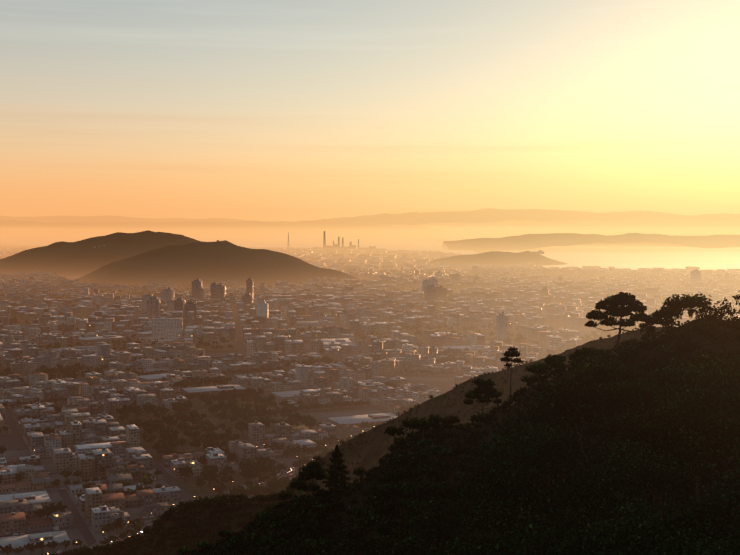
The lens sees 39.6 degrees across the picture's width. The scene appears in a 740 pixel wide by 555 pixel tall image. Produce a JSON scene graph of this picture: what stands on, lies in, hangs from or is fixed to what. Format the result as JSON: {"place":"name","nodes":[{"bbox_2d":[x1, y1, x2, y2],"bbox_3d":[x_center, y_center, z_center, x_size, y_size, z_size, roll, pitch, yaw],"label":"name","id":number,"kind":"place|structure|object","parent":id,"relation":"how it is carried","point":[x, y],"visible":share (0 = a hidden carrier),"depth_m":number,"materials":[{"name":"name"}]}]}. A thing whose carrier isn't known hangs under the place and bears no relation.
{"place":"outdoors","nodes":[
{"label":"outdoors","id":0,"kind":"place"},
{"bbox_2d":[0,215,249,222],"bbox_3d":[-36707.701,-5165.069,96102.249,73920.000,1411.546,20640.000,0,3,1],"label":"mountain terrain","id":1,"kind":"structure","parent":0,"point":[108,218],"depth_m":89164.41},
{"bbox_2d":[0,230,430,285],"bbox_3d":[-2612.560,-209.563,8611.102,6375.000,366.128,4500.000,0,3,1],"label":"hills","id":2,"kind":"structure","parent":0,"point":[142,258],"depth_m":7390.18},
{"bbox_2d":[93,240,543,253],"bbox_3d":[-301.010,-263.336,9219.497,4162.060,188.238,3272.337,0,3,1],"label":"hilltop buildings","id":3,"kind":"structure","parent":2,"relation":"on","point":[539,252],"depth_m":10707.22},
{"bbox_2d":[0,220,475,230],"bbox_3d":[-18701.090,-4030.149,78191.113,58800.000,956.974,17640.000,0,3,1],"label":"mountain terrain","id":4,"kind":"structure","parent":0,"point":[10,225],"depth_m":73007.86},
{"bbox_2d":[0,227,522,248],"bbox_3d":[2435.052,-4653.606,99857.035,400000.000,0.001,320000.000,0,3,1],"label":"ground","id":5,"kind":"structure","parent":0,"point":[17,246],"depth_m":20743.10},
{"bbox_2d":[0,376,459,554],"bbox_3d":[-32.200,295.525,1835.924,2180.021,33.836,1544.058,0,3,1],"label":"city trees","id":6,"kind":"object","parent":5,"relation":"on","point":[248,467],"visible":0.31,"depth_m":1893.17,"materials":[{"name":"green plant"}]},
{"bbox_2d":[287,231,358,249],"bbox_3d":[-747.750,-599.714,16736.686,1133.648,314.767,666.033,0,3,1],"label":"power station chimneys and mast","id":7,"kind":"object","parent":5,"relation":"on","point":[324,241],"visible":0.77,"depth_m":16985.15,"materials":[{"name":"concrete"}]},
{"bbox_2d":[0,247,739,553],"bbox_3d":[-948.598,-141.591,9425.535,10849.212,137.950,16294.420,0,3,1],"label":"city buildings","id":8,"kind":"structure","parent":5,"relation":"on","point":[511,294],"depth_m":3403.24,"materials":[{"name":"concrete"}]},
{"bbox_2d":[0,349,451,521],"bbox_3d":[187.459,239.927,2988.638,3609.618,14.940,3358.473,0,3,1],"label":"city gable roofs","id":9,"kind":"structure","parent":8,"relation":"on","point":[68,514],"depth_m":1529.71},
{"bbox_2d":[313,244,375,249],"bbox_3d":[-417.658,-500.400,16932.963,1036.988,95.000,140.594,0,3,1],"label":"distant buildings","id":10,"kind":"structure","parent":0,"point":[353,247],"depth_m":16879.39,"materials":[{"name":"concrete"}]},
{"bbox_2d":[0,274,692,554],"bbox_3d":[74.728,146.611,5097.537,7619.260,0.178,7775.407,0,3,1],"label":"city pavements","id":11,"kind":"structure","parent":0,"point":[75,534],"depth_m":1792.80,"materials":[{"name":"grey concrete"}]},
{"bbox_2d":[88,327,638,547],"bbox_3d":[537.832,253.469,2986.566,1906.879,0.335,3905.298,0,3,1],"label":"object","id":12,"kind":"structure","parent":0,"point":[95,544],"depth_m":1598.98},
{"bbox_2d":[0,228,739,269],"bbox_3d":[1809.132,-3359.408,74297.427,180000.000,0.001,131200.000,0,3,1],"label":"sea","id":13,"kind":"structure","parent":0,"point":[633,257],"depth_m":25869.63,"materials":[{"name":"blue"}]},
{"bbox_2d":[0,249,739,554],"bbox_3d":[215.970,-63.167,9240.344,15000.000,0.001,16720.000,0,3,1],"label":"city roads","id":14,"kind":"structure","parent":0,"point":[13,441],"depth_m":2201.25,"materials":[{"name":"grey asphalt"}]},
{"bbox_2d":[0,428,370,554],"bbox_3d":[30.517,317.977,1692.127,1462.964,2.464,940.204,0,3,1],"label":"parked cars","id":15,"kind":"object","parent":14,"relation":"on","point":[8,533],"visible":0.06,"depth_m":1417.94,"materials":[{"name":"paint"}]},
{"bbox_2d":[0,0,739,226],"label":"sky","id":16,"kind":"structure","parent":0,"point":[252,110],"materials":[{"name":"orange"}]},
{"bbox_2d":[4,275,739,502],"bbox_3d":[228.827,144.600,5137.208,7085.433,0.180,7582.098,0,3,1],"label":"city park lawns","id":17,"kind":"structure","parent":0,"point":[191,487],"depth_m":2143.82,"materials":[{"name":"green plant"}]},
{"bbox_2d":[0,312,724,386],"bbox_3d":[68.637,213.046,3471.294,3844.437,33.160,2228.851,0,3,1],"label":"city trees","id":18,"kind":"object","parent":17,"relation":"on","point":[71,371],"visible":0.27,"depth_m":3033.42,"materials":[{"name":"green plant"}]},
{"bbox_2d":[7,269,739,314],"bbox_3d":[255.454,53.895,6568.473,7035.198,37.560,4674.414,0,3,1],"label":"buildings","id":19,"kind":"structure","parent":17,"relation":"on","point":[190,293],"depth_m":6323.60,"materials":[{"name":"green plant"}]},
{"bbox_2d":[91,310,685,548],"bbox_3d":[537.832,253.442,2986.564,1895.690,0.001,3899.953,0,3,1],"label":"avenue road","id":20,"kind":"structure","parent":0,"point":[283,472],"depth_m":1630.87,"materials":[{"name":"grey asphalt"}]},
{"bbox_2d":[111,467,294,541],"bbox_3d":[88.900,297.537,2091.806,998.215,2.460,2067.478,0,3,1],"label":"avenue traffic cars","id":21,"kind":"object","parent":20,"relation":"on","point":[291,469],"visible":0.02,"depth_m":1647.72,"materials":[{"name":"paint"}]},
{"bbox_2d":[98,317,739,554],"bbox_3d":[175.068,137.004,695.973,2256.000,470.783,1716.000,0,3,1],"label":"hillside terrain","id":22,"kind":"structure","parent":0,"point":[373,452],"depth_m":431.98,"materials":[{"name":"plant"}]},
{"bbox_2d":[48,455,324,554],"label":"knoll wood trees","id":23,"kind":"object","parent":22,"relation":"on","point":[221,502],"visible":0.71,"depth_m":958.81,"materials":[{"name":"green plant"}]},
{"bbox_2d":[290,479,307,495],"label":"round tree","id":24,"kind":"object","parent":22,"relation":"on","point":[299,485],"visible":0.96,"depth_m":429.69,"materials":[{"name":"green plant"}]},
{"bbox_2d":[298,460,326,495],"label":"round tree","id":25,"kind":"object","parent":22,"relation":"on","point":[313,469],"visible":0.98,"depth_m":422.72,"materials":[{"name":"green plant"}]},
{"bbox_2d":[82,353,570,554],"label":"ridge scrub","id":26,"kind":"object","parent":22,"relation":"on","point":[341,441],"depth_m":945.91,"materials":[{"name":"green plant"}]},
{"bbox_2d":[322,444,352,491],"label":"conifer tree","id":27,"kind":"object","parent":22,"relation":"on","point":[336,465],"visible":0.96,"depth_m":413.29,"materials":[{"name":"green plant"}]},
{"bbox_2d":[174,327,639,554],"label":"ridge grass tufts","id":28,"kind":"object","parent":22,"relation":"on","point":[484,373],"depth_m":768.53,"materials":[{"name":"brown plant"}]},
{"bbox_2d":[176,318,739,554],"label":"hillside woodland trees","id":29,"kind":"object","parent":22,"relation":"on","point":[625,458],"visible":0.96,"depth_m":176.54,"materials":[{"name":"green plant"}]},
{"bbox_2d":[193,290,739,554],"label":"hillside scrub bushes","id":30,"kind":"object","parent":22,"relation":"on","point":[515,396],"visible":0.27,"depth_m":299.84,"materials":[{"name":"green plant"}]},
{"bbox_2d":[463,377,502,411],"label":"broad tree","id":31,"kind":"object","parent":22,"relation":"on","point":[486,389],"visible":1,"depth_m":338.22,"materials":[{"name":"green plant"}]},
{"bbox_2d":[277,292,712,501],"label":"trees","id":32,"kind":"object","parent":22,"relation":"on","point":[674,303],"visible":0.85,"depth_m":256.16,"materials":[{"name":"green plant"}]},
{"bbox_2d":[500,347,524,397],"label":"slim pine tree","id":33,"kind":"object","parent":22,"relation":"on","point":[508,354],"visible":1,"depth_m":314.71,"materials":[{"name":"green plant"}]},
{"bbox_2d":[585,292,648,354],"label":"tree","id":34,"kind":"object","parent":22,"relation":"on","point":[611,306],"visible":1,"depth_m":238.78,"materials":[{"name":"green plant"}]},
{"bbox_2d":[428,251,566,265],"bbox_3d":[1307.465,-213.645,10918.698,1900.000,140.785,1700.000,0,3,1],"label":"hill","id":35,"kind":"structure","parent":0,"point":[501,258],"depth_m":10607.50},
{"bbox_2d":[287,208,739,229],"bbox_3d":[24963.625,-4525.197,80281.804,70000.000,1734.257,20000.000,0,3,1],"label":"mountain terrain","id":36,"kind":"structure","parent":0,"point":[566,219],"depth_m":76079.06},
{"bbox_2d":[442,233,739,250],"bbox_3d":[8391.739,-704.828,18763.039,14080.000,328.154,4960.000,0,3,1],"label":"distant hills","id":37,"kind":"structure","parent":0,"point":[527,241],"depth_m":17175.37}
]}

